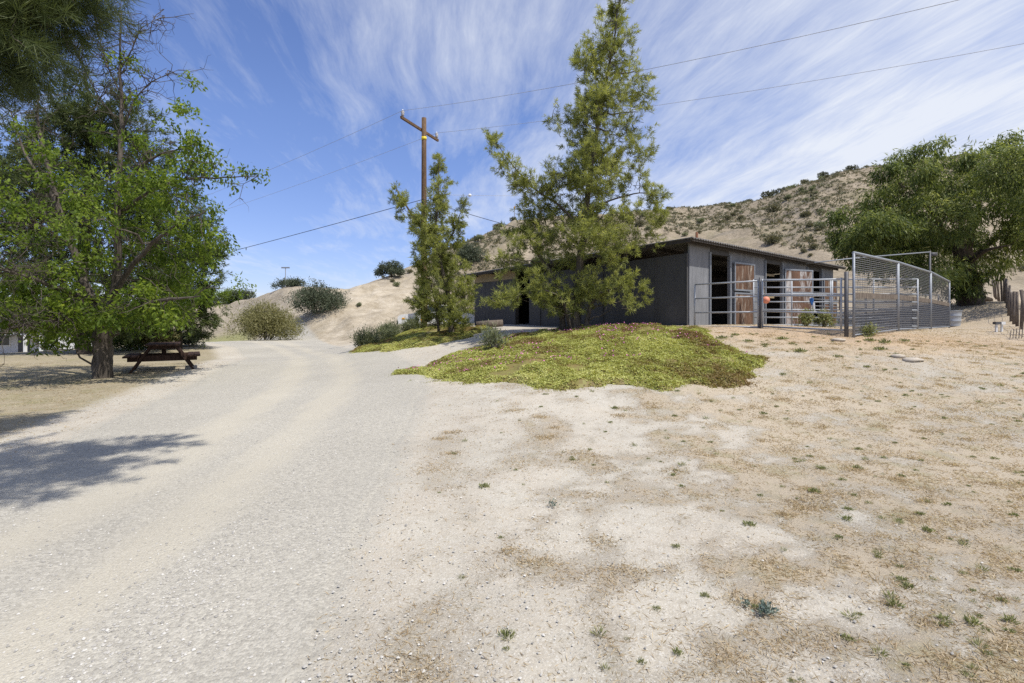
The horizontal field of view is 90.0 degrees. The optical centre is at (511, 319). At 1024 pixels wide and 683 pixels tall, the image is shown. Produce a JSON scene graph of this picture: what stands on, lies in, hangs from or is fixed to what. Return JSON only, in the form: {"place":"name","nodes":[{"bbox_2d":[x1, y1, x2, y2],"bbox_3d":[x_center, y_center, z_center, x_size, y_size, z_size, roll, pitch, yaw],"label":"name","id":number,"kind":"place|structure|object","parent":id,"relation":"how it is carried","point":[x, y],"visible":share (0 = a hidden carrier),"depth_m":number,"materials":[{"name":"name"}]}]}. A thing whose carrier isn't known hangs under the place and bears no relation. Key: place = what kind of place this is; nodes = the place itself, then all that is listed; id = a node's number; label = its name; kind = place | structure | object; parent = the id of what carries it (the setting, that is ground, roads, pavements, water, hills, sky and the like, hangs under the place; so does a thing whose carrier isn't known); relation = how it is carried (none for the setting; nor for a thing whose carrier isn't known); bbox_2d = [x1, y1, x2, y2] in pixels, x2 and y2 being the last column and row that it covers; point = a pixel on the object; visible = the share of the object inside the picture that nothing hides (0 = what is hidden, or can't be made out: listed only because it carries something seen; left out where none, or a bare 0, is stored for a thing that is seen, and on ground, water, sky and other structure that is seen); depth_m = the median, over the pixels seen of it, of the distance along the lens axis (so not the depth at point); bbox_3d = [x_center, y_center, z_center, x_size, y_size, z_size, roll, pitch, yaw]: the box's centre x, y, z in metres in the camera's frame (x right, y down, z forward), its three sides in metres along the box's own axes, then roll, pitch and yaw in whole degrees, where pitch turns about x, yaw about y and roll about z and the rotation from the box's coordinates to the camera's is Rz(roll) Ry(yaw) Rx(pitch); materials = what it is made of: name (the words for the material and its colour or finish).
{"place":"outdoors","nodes":[
{"label":"outdoors","id":0,"kind":"place"},
{"bbox_2d":[0,324,91,352],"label":"house","id":1,"kind":"structure","parent":0,"point":[10,344],"depth_m":44.96,"materials":[{"name":"grey"}]},
{"bbox_2d":[0,335,10,345],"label":"window","id":2,"kind":"structure","parent":1,"relation":"in","point":[7,342],"depth_m":44.93,"materials":[{"name":"white paint"}]},
{"bbox_2d":[18,335,29,351],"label":"door","id":3,"kind":"structure","parent":1,"relation":"in","point":[20,345],"depth_m":44.94,"materials":[{"name":"metal"}]},
{"bbox_2d":[0,325,1019,682],"bbox_3d":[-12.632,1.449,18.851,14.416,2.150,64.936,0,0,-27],"label":"gravel road","id":4,"kind":"structure","parent":0,"point":[282,364],"depth_m":4.15,"materials":[{"name":"beige gravel"}]},
{"bbox_2d":[0,156,1023,682],"bbox_3d":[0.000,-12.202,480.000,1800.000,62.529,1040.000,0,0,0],"label":"ground","id":5,"kind":"structure","parent":0,"point":[442,526],"depth_m":4.51,"materials":[{"name":"beige sand"}]},
{"bbox_2d":[0,139,72,335],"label":"conifer tree","id":6,"kind":"object","parent":5,"relation":"on","point":[6,247],"visible":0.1,"depth_m":24.30,"materials":[{"name":"green plant"}]},
{"bbox_2d":[0,0,149,122],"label":"pine tree","id":7,"kind":"object","parent":5,"relation":"on","point":[26,39],"visible":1,"depth_m":6.21,"materials":[{"name":"green plant"}]},
{"bbox_2d":[0,64,208,354],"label":"conifer tree","id":8,"kind":"object","parent":5,"relation":"on","point":[73,108],"visible":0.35,"depth_m":22.16,"materials":[{"name":"green plant"}]},
{"bbox_2d":[112,329,155,349],"bbox_3d":[-19.191,1.008,25.717,2.618,1.716,1.896,0,0,0],"label":"shrub","id":9,"kind":"object","parent":5,"relation":"on","point":[120,346],"visible":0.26,"depth_m":25.55,"materials":[{"name":"green plant"}]},
{"bbox_2d":[0,0,270,378],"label":"leafy tree","id":10,"kind":"object","parent":5,"relation":"on","point":[101,323],"visible":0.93,"depth_m":13.40,"materials":[{"name":"green plant"}]},
{"bbox_2d":[133,328,180,349],"bbox_3d":[-17.870,0.880,26.039,2.485,1.506,1.774,0,0,0],"label":"shrub","id":11,"kind":"object","parent":5,"relation":"on","point":[160,339],"visible":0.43,"depth_m":25.72,"materials":[{"name":"green plant"}]},
{"bbox_2d":[122,342,199,373],"bbox_3d":[-10.671,1.139,15.700,1.882,0.858,1.900,0,0,-32],"label":"picnic table","id":12,"kind":"object","parent":5,"relation":"on","point":[147,356],"visible":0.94,"depth_m":15.28,"materials":[{"name":"brown wood"}]},
{"bbox_2d":[128,200,231,348],"bbox_3d":[-17.695,-2.345,26.856,5.613,8.126,5.415,0,0,-24],"label":"conifer tree","id":13,"kind":"object","parent":5,"relation":"on","point":[208,321],"visible":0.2,"depth_m":27.02,"materials":[{"name":"green plant"}]},
{"bbox_2d":[182,326,210,345],"bbox_3d":[-18.193,1.019,28.931,2.208,1.464,1.954,0,0,41],"label":"shrub","id":14,"kind":"object","parent":5,"relation":"on","point":[185,342],"visible":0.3,"depth_m":28.80,"materials":[{"name":"green plant"}]},
{"bbox_2d":[212,286,241,303],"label":"shrub","id":15,"kind":"object","parent":5,"relation":"on","point":[226,292],"visible":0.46,"depth_m":83.50,"materials":[{"name":"green plant"}]},
{"bbox_2d":[228,288,256,302],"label":"shrub","id":16,"kind":"object","parent":5,"relation":"on","point":[251,294],"visible":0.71,"depth_m":83.39,"materials":[{"name":"green plant"}]},
{"bbox_2d":[221,296,306,340],"bbox_3d":[-18.361,0.125,38.014,6.751,3.848,4.791,0,0,0],"label":"shrub","id":17,"kind":"object","parent":5,"relation":"on","point":[267,323],"visible":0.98,"depth_m":37.45,"materials":[{"name":"green plant"}]},
{"bbox_2d":[268,275,291,289],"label":"shrub","id":18,"kind":"object","parent":5,"relation":"on","point":[277,284],"visible":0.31,"depth_m":63.58,"materials":[{"name":"green plant"}]},
{"bbox_2d":[282,277,307,286],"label":"shrub","id":19,"kind":"object","parent":5,"relation":"on","point":[293,282],"visible":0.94,"depth_m":61.58,"materials":[{"name":"green plant"}]},
{"bbox_2d":[279,276,351,314],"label":"shrub","id":20,"kind":"object","parent":5,"relation":"on","point":[314,298],"visible":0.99,"depth_m":44.71,"materials":[{"name":"green plant"}]},
{"bbox_2d":[348,324,385,346],"bbox_3d":[-6.105,0.779,21.459,1.527,1.295,1.275,0,0,0],"label":"shrub","id":21,"kind":"object","parent":5,"relation":"on","point":[364,338],"visible":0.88,"depth_m":21.32,"materials":[{"name":"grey plant"}]},
{"bbox_2d":[372,260,406,277],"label":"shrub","id":22,"kind":"object","parent":5,"relation":"on","point":[391,268],"visible":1,"depth_m":57.64,"materials":[{"name":"green plant"}]},
{"bbox_2d":[376,318,402,337],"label":"shrub","id":23,"kind":"object","parent":5,"relation":"on","point":[392,330],"visible":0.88,"depth_m":23.37,"materials":[{"name":"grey plant"}]},
{"bbox_2d":[399,314,421,331],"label":"shrub","id":24,"kind":"object","parent":5,"relation":"on","point":[407,324],"visible":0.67,"depth_m":23.95,"materials":[{"name":"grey plant"}]},
{"bbox_2d":[349,324,489,352],"bbox_3d":[-3.849,0.764,21.514,6.123,1.221,7.617,0,0,0],"label":"ground cover","id":25,"kind":"object","parent":5,"relation":"on","point":[415,338],"visible":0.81,"depth_m":19.58,"materials":[{"name":"green plant"}]},
{"bbox_2d":[400,109,438,326],"bbox_3d":[-4.533,-4.575,25.957,0.425,11.365,3.454,0,0,22],"label":"utility pole","id":26,"kind":"object","parent":5,"relation":"on","point":[423,166],"visible":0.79,"depth_m":25.89,"materials":[{"name":"brown wood"}]},
{"bbox_2d":[93,199,422,284],"bbox_3d":[-22.515,-4.080,34.920,40.408,4.060,0.030,0,0,27],"label":"power line","id":27,"kind":"object","parent":26,"relation":"attached to","point":[317,228],"visible":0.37,"depth_m":28.99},
{"bbox_2d":[209,0,957,194],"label":"power line","id":28,"kind":"object","parent":26,"relation":"attached to","point":[645,69],"visible":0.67,"depth_m":16.95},
{"bbox_2d":[207,43,1023,215],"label":"power line","id":29,"kind":"object","parent":26,"relation":"attached to","point":[682,101],"visible":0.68,"depth_m":20.74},
{"bbox_2d":[386,152,482,332],"bbox_3d":[-3.005,-2.937,20.016,3.724,7.596,3.147,0,0,0],"label":"pine tree","id":30,"kind":"object","parent":5,"relation":"on","point":[429,236],"visible":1,"depth_m":19.63,"materials":[{"name":"green plant"}]},
{"bbox_2d":[397,305,474,323],"bbox_3d":[-4.053,-0.131,27.497,4.050,1.370,1.816,0,0,-7],"label":"parked car","id":31,"kind":"object","parent":5,"relation":"on","point":[402,317],"visible":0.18,"depth_m":26.67,"materials":[{"name":"white paint"}]},
{"bbox_2d":[456,238,488,265],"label":"shrub","id":32,"kind":"object","parent":5,"relation":"on","point":[467,251],"visible":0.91,"depth_m":61.66,"materials":[{"name":"green plant"}]},
{"bbox_2d":[476,320,502,327],"bbox_3d":[-0.973,0.174,22.206,1.176,0.383,0.320,0,0,-5],"label":"log","id":33,"kind":"object","parent":5,"relation":"on","point":[498,323],"visible":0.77,"depth_m":22.09,"materials":[{"name":"brown wood"}]},
{"bbox_2d":[476,319,511,349],"bbox_3d":[-0.483,0.450,14.081,1.085,0.982,0.933,0,0,0],"label":"shrub","id":34,"kind":"object","parent":5,"relation":"on","point":[492,342],"visible":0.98,"depth_m":14.00,"materials":[{"name":"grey plant"}]},
{"bbox_2d":[498,626,515,640],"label":"green weed","id":35,"kind":"object","parent":5,"relation":"on","point":[506,634],"visible":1,"depth_m":2.58,"materials":[{"name":"green plant"}]},
{"bbox_2d":[477,0,674,329],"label":"pine tree","id":36,"kind":"object","parent":5,"relation":"on","point":[590,153],"visible":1,"depth_m":16.61,"materials":[{"name":"green plant"}]},
{"bbox_2d":[388,322,772,393],"bbox_3d":[2.006,0.726,13.460,8.850,1.357,9.160,0,0,28],"label":"ground cover","id":37,"kind":"object","parent":5,"relation":"on","point":[654,356],"visible":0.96,"depth_m":11.19,"materials":[{"name":"green plant"}]},
{"bbox_2d":[589,622,606,636],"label":"green weed","id":38,"kind":"object","parent":5,"relation":"on","point":[601,629],"visible":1,"depth_m":2.62,"materials":[{"name":"green plant"}]},
{"bbox_2d":[635,219,644,226],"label":"scrub bush","id":39,"kind":"object","parent":5,"relation":"on","point":[640,223],"visible":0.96,"depth_m":78.71,"materials":[{"name":"green plant"}]},
{"bbox_2d":[463,232,845,326],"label":"barn","id":40,"kind":"structure","parent":5,"relation":"on","point":[675,271],"depth_m":19.52,"materials":[{"name":"grey paint"}]},
{"bbox_2d":[734,262,754,324],"bbox_3d":[8.654,-0.950,19.051,1.360,2.340,0.060,0,0,-35],"label":"stall door","id":41,"kind":"structure","parent":40,"relation":"in","point":[742,271],"depth_m":18.99,"materials":[{"name":"brown wood"}]},
{"bbox_2d":[763,287,769,303],"bbox_3d":[8.880,-1.013,17.994,0.246,0.878,0.427,0,0,0],"label":"hanging ball","id":42,"kind":"object","parent":40,"relation":"hanging from","point":[766,299],"visible":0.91,"depth_m":17.82,"materials":[{"name":"plastic"}]},
{"bbox_2d":[784,269,812,324],"bbox_3d":[12.032,-0.950,21.479,1.620,2.340,0.060,0,0,-21],"label":"stall door","id":43,"kind":"structure","parent":40,"relation":"in","point":[788,273],"depth_m":21.41,"materials":[{"name":"wood"}]},
{"bbox_2d":[823,280,836,324],"bbox_3d":[14.938,-0.830,24.033,1.300,2.140,0.060,0,0,-34],"label":"stall door","id":44,"kind":"structure","parent":40,"relation":"in","point":[826,283],"depth_m":23.90,"materials":[{"name":"wood"}]},
{"bbox_2d":[672,646,684,657],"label":"green weed","id":45,"kind":"object","parent":5,"relation":"on","point":[676,650],"visible":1,"depth_m":2.49,"materials":[{"name":"green plant"}]},
{"bbox_2d":[419,151,1023,327],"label":"hillside scrub","id":46,"kind":"object","parent":5,"relation":"on","point":[716,216],"visible":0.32,"depth_m":77.95,"materials":[{"name":"green plant"}]},
{"bbox_2d":[740,597,751,606],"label":"silver weed","id":47,"kind":"object","parent":5,"relation":"on","point":[746,602],"visible":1,"depth_m":2.89,"materials":[{"name":"green plant"}]},
{"bbox_2d":[743,520,756,525],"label":"green weed","id":48,"kind":"object","parent":5,"relation":"on","point":[750,523],"visible":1,"depth_m":4.03,"materials":[{"name":"green plant"}]},
{"bbox_2d":[759,277,760,327],"bbox_3d":[7.355,-0.361,15.180,0.070,1.800,0.067,0,0,0],"label":"gate post","id":49,"kind":"object","parent":5,"relation":"on","point":[759,302],"visible":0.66,"depth_m":15.15,"materials":[{"name":"metal"}]},
{"bbox_2d":[694,280,758,327],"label":"pipe gate","id":50,"kind":"structure","parent":49,"relation":"attached to","point":[757,296],"depth_m":15.73,"materials":[{"name":"grey metal"}]},
{"bbox_2d":[751,599,778,615],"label":"silver weed","id":51,"kind":"object","parent":5,"relation":"on","point":[765,608],"visible":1,"depth_m":2.80,"materials":[{"name":"green plant"}]},
{"bbox_2d":[760,189,777,197],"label":"scrub bush","id":52,"kind":"object","parent":5,"relation":"on","point":[771,193],"visible":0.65,"depth_m":111.90,"materials":[{"name":"green plant"}]},
{"bbox_2d":[763,234,781,244],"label":"scrub bush","id":53,"kind":"object","parent":5,"relation":"on","point":[770,239],"visible":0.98,"depth_m":63.73,"materials":[{"name":"green plant"}]},
{"bbox_2d":[764,203,781,212],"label":"scrub bush","id":54,"kind":"object","parent":5,"relation":"on","point":[774,207],"visible":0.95,"depth_m":80.48,"materials":[{"name":"green plant"}]},
{"bbox_2d":[753,279,830,326],"bbox_3d":[10.034,-0.597,18.370,2.645,1.774,0.052,0,0,8],"label":"pipe fence","id":55,"kind":"object","parent":5,"relation":"on","point":[791,301],"visible":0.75,"depth_m":18.35,"materials":[{"name":"grey metal"}]},
{"bbox_2d":[793,308,816,326],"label":"leafy plant","id":56,"kind":"object","parent":5,"relation":"on","point":[806,319],"visible":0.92,"depth_m":17.26,"materials":[{"name":"green plant"}]},
{"bbox_2d":[799,210,811,215],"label":"scrub bush","id":57,"kind":"object","parent":5,"relation":"on","point":[807,212],"visible":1,"depth_m":71.35,"materials":[{"name":"green plant"}]},
{"bbox_2d":[804,487,821,492],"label":"green weed","id":58,"kind":"object","parent":5,"relation":"on","point":[814,489],"visible":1,"depth_m":4.75,"materials":[{"name":"green plant"}]},
{"bbox_2d":[808,243,818,248],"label":"scrub bush","id":59,"kind":"object","parent":5,"relation":"on","point":[812,246],"visible":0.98,"depth_m":58.23,"materials":[{"name":"green plant"}]},
{"bbox_2d":[813,221,826,228],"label":"scrub bush","id":60,"kind":"object","parent":5,"relation":"on","point":[819,224],"visible":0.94,"depth_m":64.58,"materials":[{"name":"green plant"}]},
{"bbox_2d":[812,307,838,327],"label":"leafy plant","id":61,"kind":"object","parent":5,"relation":"on","point":[824,319],"visible":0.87,"depth_m":17.23,"materials":[{"name":"green plant"}]},
{"bbox_2d":[813,292,863,324],"bbox_3d":[14.200,-0.464,22.900,3.702,1.668,0.052,0,0,-9],"label":"pipe fence","id":62,"kind":"object","parent":5,"relation":"on","point":[833,306],"visible":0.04,"depth_m":22.88,"materials":[{"name":"metal"}]},
{"bbox_2d":[837,514,852,520],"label":"green weed","id":63,"kind":"object","parent":5,"relation":"on","point":[846,517],"visible":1,"depth_m":4.12,"materials":[{"name":"green plant"}]},
{"bbox_2d":[844,272,848,336],"bbox_3d":[8.830,-0.265,13.520,0.100,2.020,0.095,0,0,0],"label":"gate post","id":64,"kind":"object","parent":5,"relation":"on","point":[846,304],"visible":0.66,"depth_m":13.48,"materials":[{"name":"metal"}]},
{"bbox_2d":[761,278,843,331],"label":"pipe gate","id":65,"kind":"structure","parent":64,"relation":"attached to","point":[840,312],"depth_m":14.25,"materials":[{"name":"grey metal"}]},
{"bbox_2d":[838,632,860,640],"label":"green weed","id":66,"kind":"object","parent":5,"relation":"on","point":[848,635],"visible":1,"depth_m":2.56,"materials":[{"name":"green plant"}]},
{"bbox_2d":[841,610,860,619],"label":"green weed","id":67,"kind":"object","parent":5,"relation":"on","point":[854,614],"visible":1,"depth_m":2.76,"materials":[{"name":"green plant"}]},
{"bbox_2d":[845,165,858,169],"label":"scrub bush","id":68,"kind":"object","parent":5,"relation":"on","point":[849,167],"visible":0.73,"depth_m":106.04,"materials":[{"name":"green plant"}]},
{"bbox_2d":[858,321,883,335],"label":"leafy plant","id":69,"kind":"object","parent":5,"relation":"on","point":[869,330],"visible":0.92,"depth_m":13.84,"materials":[{"name":"green plant"}]},
{"bbox_2d":[831,278,918,328],"bbox_3d":[12.722,-0.577,17.993,2.836,1.774,0.052,0,0,8],"label":"pipe fence","id":70,"kind":"object","parent":5,"relation":"on","point":[917,301],"visible":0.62,"depth_m":17.96,"materials":[{"name":"grey metal"}]},
{"bbox_2d":[852,251,898,337],"bbox_3d":[10.686,-0.707,14.954,4.657,2.384,0.084,0,0,-42],"label":"corral panel","id":71,"kind":"object","parent":5,"relation":"on","point":[875,297],"visible":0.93,"depth_m":14.72,"materials":[{"name":"grey metal"}]},
{"bbox_2d":[871,642,888,657],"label":"green weed","id":72,"kind":"object","parent":5,"relation":"on","point":[883,651],"visible":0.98,"depth_m":2.45,"materials":[{"name":"green plant"}]},
{"bbox_2d":[881,588,899,598],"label":"green weed","id":73,"kind":"object","parent":5,"relation":"on","point":[888,594],"visible":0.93,"depth_m":2.98,"materials":[{"name":"green plant"}]},
{"bbox_2d":[885,596,905,607],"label":"green weed","id":74,"kind":"object","parent":5,"relation":"on","point":[892,603],"visible":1,"depth_m":2.89,"materials":[{"name":"green plant"}]},
{"bbox_2d":[891,354,905,357],"bbox_3d":[8.526,0.804,11.306,0.367,0.131,0.234,0,0,0],"label":"rock","id":75,"kind":"object","parent":5,"relation":"on","point":[898,356],"visible":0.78,"depth_m":11.22,"materials":[{"name":"stone"}]},
{"bbox_2d":[890,572,909,582],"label":"green weed","id":76,"kind":"object","parent":5,"relation":"on","point":[903,578],"visible":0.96,"depth_m":3.17,"materials":[{"name":"green plant"}]},
{"bbox_2d":[866,294,938,325],"bbox_3d":[18.000,-0.413,23.575,3.907,1.568,0.052,0,0,-10],"label":"pipe fence","id":77,"kind":"object","parent":5,"relation":"on","point":[900,313],"visible":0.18,"depth_m":23.59,"materials":[{"name":"metal"}]},
{"bbox_2d":[898,578,913,589],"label":"green weed","id":78,"kind":"object","parent":5,"relation":"on","point":[907,585],"visible":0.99,"depth_m":3.10,"materials":[{"name":"green plant"}]},
{"bbox_2d":[902,357,924,361],"bbox_3d":[8.619,0.860,11.002,0.430,0.142,0.282,0,0,-9],"label":"rock","id":79,"kind":"object","parent":5,"relation":"on","point":[911,359],"visible":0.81,"depth_m":10.91,"materials":[{"name":"stone"}]},
{"bbox_2d":[899,262,931,330],"bbox_3d":[14.359,-0.755,18.205,5.044,2.290,0.084,0,0,-42],"label":"corral panel","id":80,"kind":"object","parent":5,"relation":"on","point":[926,313],"visible":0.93,"depth_m":17.94,"materials":[{"name":"grey metal"}]},
{"bbox_2d":[817,128,1023,306],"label":"pepper tree","id":81,"kind":"object","parent":5,"relation":"on","point":[883,229],"visible":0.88,"depth_m":25.81,"materials":[{"name":"green plant"}]},
{"bbox_2d":[921,525,936,533],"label":"green weed","id":82,"kind":"object","parent":5,"relation":"on","point":[926,528],"visible":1,"depth_m":3.89,"materials":[{"name":"green plant"}]},
{"bbox_2d":[929,251,937,270],"bbox_3d":[19.081,-1.258,23.200,0.360,3.746,0.080,0,0,0],"label":"standpipe","id":83,"kind":"object","parent":5,"relation":"on","point":[933,254],"visible":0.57,"depth_m":23.18,"materials":[{"name":"metal"}]},
{"bbox_2d":[802,252,929,264],"bbox_3d":[15.758,-2.755,22.695,6.450,0.705,0.062,0,0,-9],"label":"overhead pipe","id":84,"kind":"object","parent":83,"relation":"attached to","point":[867,257],"visible":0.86,"depth_m":22.67,"materials":[{"name":"grey metal"}]},
{"bbox_2d":[931,271,950,328],"bbox_3d":[17.781,-0.756,21.234,3.992,2.287,0.084,0,0,-42],"label":"corral panel","id":85,"kind":"object","parent":5,"relation":"on","point":[940,314],"visible":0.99,"depth_m":21.13,"materials":[{"name":"grey metal"}]},
{"bbox_2d":[929,612,955,622],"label":"green weed","id":86,"kind":"object","parent":5,"relation":"on","point":[940,616],"visible":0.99,"depth_m":2.74,"materials":[{"name":"green plant"}]},
{"bbox_2d":[950,310,962,325],"bbox_3d":[20.281,-0.075,23.600,0.750,0.725,0.750,0,0,0],"label":"metal barrel","id":87,"kind":"object","parent":5,"relation":"on","point":[955,317],"visible":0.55,"depth_m":23.30,"materials":[{"name":"silver metal"}]},
{"bbox_2d":[959,667,976,680],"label":"green weed","id":88,"kind":"object","parent":5,"relation":"on","point":[965,673],"visible":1,"depth_m":2.29,"materials":[{"name":"green plant"}]},
{"bbox_2d":[962,613,983,629],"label":"green weed","id":89,"kind":"object","parent":5,"relation":"on","point":[972,618],"visible":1,"depth_m":2.69,"materials":[{"name":"green plant"}]},
{"bbox_2d":[965,637,988,648],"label":"green weed","id":90,"kind":"object","parent":5,"relation":"on","point":[977,642],"visible":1,"depth_m":2.52,"materials":[{"name":"green plant"}]},
{"bbox_2d":[993,322,1005,331],"bbox_3d":[16.365,0.252,17.200,0.330,0.385,0.120,0,0,0],"label":"trestle stand","id":91,"kind":"object","parent":5,"relation":"on","point":[996,326],"visible":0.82,"depth_m":17.18,"materials":[{"name":"white paint"}]},
{"bbox_2d":[1000,280,1002,300],"bbox_3d":[26.990,-1.515,28.222,0.096,1.595,0.141,0,0,-26],"label":"fence post","id":92,"kind":"object","parent":5,"relation":"on","point":[1001,290],"visible":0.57,"depth_m":28.19,"materials":[{"name":"brown wood"}]},
{"bbox_2d":[1005,278,1007,307],"bbox_3d":[23.518,-1.118,24.342,0.094,1.717,0.186,0,0,25],"label":"fence post","id":93,"kind":"object","parent":5,"relation":"on","point":[1006,290],"visible":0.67,"depth_m":24.33,"materials":[{"name":"brown wood"}]},
{"bbox_2d":[997,612,1020,624],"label":"green weed","id":94,"kind":"object","parent":5,"relation":"on","point":[1009,618],"visible":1,"depth_m":2.70,"materials":[{"name":"green plant"}]},
{"bbox_2d":[1007,285,1010,315],"bbox_3d":[22.283,-0.724,22.956,0.094,1.668,0.188,0,0,21],"label":"fence post","id":95,"kind":"object","parent":5,"relation":"on","point":[1008,302],"visible":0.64,"depth_m":22.93,"materials":[{"name":"brown wood"}]},
{"bbox_2d":[1009,292,1012,321],"bbox_3d":[21.069,-0.406,21.610,0.135,1.539,0.095,0,0,-26],"label":"fence post","id":96,"kind":"object","parent":5,"relation":"on","point":[1010,314],"visible":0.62,"depth_m":21.59,"materials":[{"name":"brown wood"}]},
{"bbox_2d":[1012,291,1014,323],"bbox_3d":[19.814,-0.329,20.207,0.123,1.604,0.095,0,0,-26],"label":"fence post","id":97,"kind":"object","parent":5,"relation":"on","point":[1013,309],"visible":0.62,"depth_m":20.19,"materials":[{"name":"brown wood"}]},
{"bbox_2d":[1010,326,1022,338],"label":"leaning sticks","id":98,"kind":"object","parent":5,"relation":"on","point":[1016,333],"visible":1,"depth_m":15.56,"materials":[{"name":"brown wood"}]},
{"bbox_2d":[1015,291,1018,325],"bbox_3d":[18.578,-0.255,18.836,0.154,1.586,0.100,0,0,-34],"label":"fence post","id":99,"kind":"object","parent":5,"relation":"on","point":[1017,309],"visible":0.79,"depth_m":18.80,"materials":[{"name":"brown wood"}]},
{"bbox_2d":[1019,291,1023,328],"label":"fence post","id":100,"kind":"object","parent":5,"relation":"on","point":[1021,319],"visible":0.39,"depth_m":17.47,"materials":[{"name":"brown wood"}]},
{"bbox_2d":[1019,290,1023,318],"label":"fence post","id":101,"kind":"object","parent":5,"relation":"on","point":[1022,297],"visible":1,"depth_m":16.34,"materials":[{"name":"brown wood"}]},
{"bbox_2d":[0,324,1023,682],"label":"dry grass","id":102,"kind":"structure","parent":0,"point":[914,550],"depth_m":4.19,"materials":[{"name":"beige plant"}]},
{"bbox_2d":[0,0,1023,300],"label":"sky","id":103,"kind":"structure","parent":0,"point":[285,81],"materials":[{"name":"blue"}]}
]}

